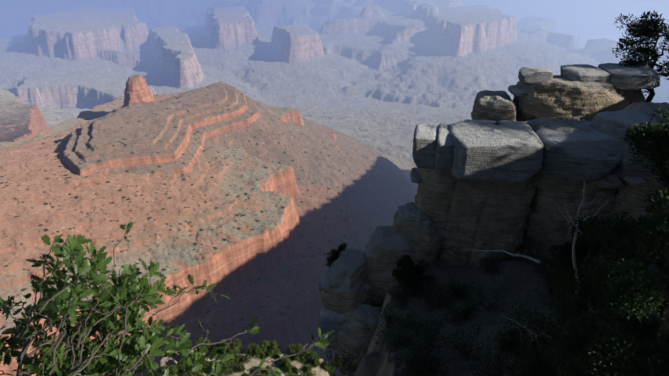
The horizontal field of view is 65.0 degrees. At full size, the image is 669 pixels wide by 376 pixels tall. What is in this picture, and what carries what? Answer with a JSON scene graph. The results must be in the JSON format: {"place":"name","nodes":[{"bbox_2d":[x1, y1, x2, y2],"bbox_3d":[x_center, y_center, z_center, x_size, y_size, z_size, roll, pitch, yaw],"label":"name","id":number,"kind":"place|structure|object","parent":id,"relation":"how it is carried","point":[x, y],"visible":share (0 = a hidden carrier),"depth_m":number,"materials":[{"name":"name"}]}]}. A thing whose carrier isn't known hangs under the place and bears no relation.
{"place":"outdoors","nodes":[
{"label":"outdoors","id":0,"kind":"place"},
{"bbox_2d":[0,0,668,375],"bbox_3d":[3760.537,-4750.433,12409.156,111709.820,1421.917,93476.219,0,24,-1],"label":"terrain","id":1,"kind":"structure","parent":0,"point":[250,158],"depth_m":1796.05,"materials":[{"name":"brown stone"}]},
{"bbox_2d":[0,222,334,375],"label":"shrub","id":2,"kind":"object","parent":1,"relation":"on","point":[126,290],"depth_m":3.06,"materials":[{"name":"green plant"}]},
{"bbox_2d":[161,337,340,375],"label":"ledge tree","id":3,"kind":"object","parent":1,"relation":"on","point":[267,349],"depth_m":146.03,"materials":[{"name":"green plant"}]},
{"bbox_2d":[464,182,641,337],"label":"dead tree branches","id":4,"kind":"object","parent":1,"relation":"on","point":[573,248],"visible":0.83,"depth_m":15.63,"materials":[{"name":"grey wood"}]},
{"bbox_2d":[321,75,668,375],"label":"rock cliff","id":5,"kind":"structure","parent":0,"point":[446,219],"depth_m":31.45,"materials":[{"name":"grey stone"}]},
{"bbox_2d":[318,63,665,339],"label":"boulders","id":6,"kind":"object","parent":5,"relation":"on","point":[506,151],"visible":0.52,"depth_m":28.97,"materials":[{"name":"grey stone"}]}
]}

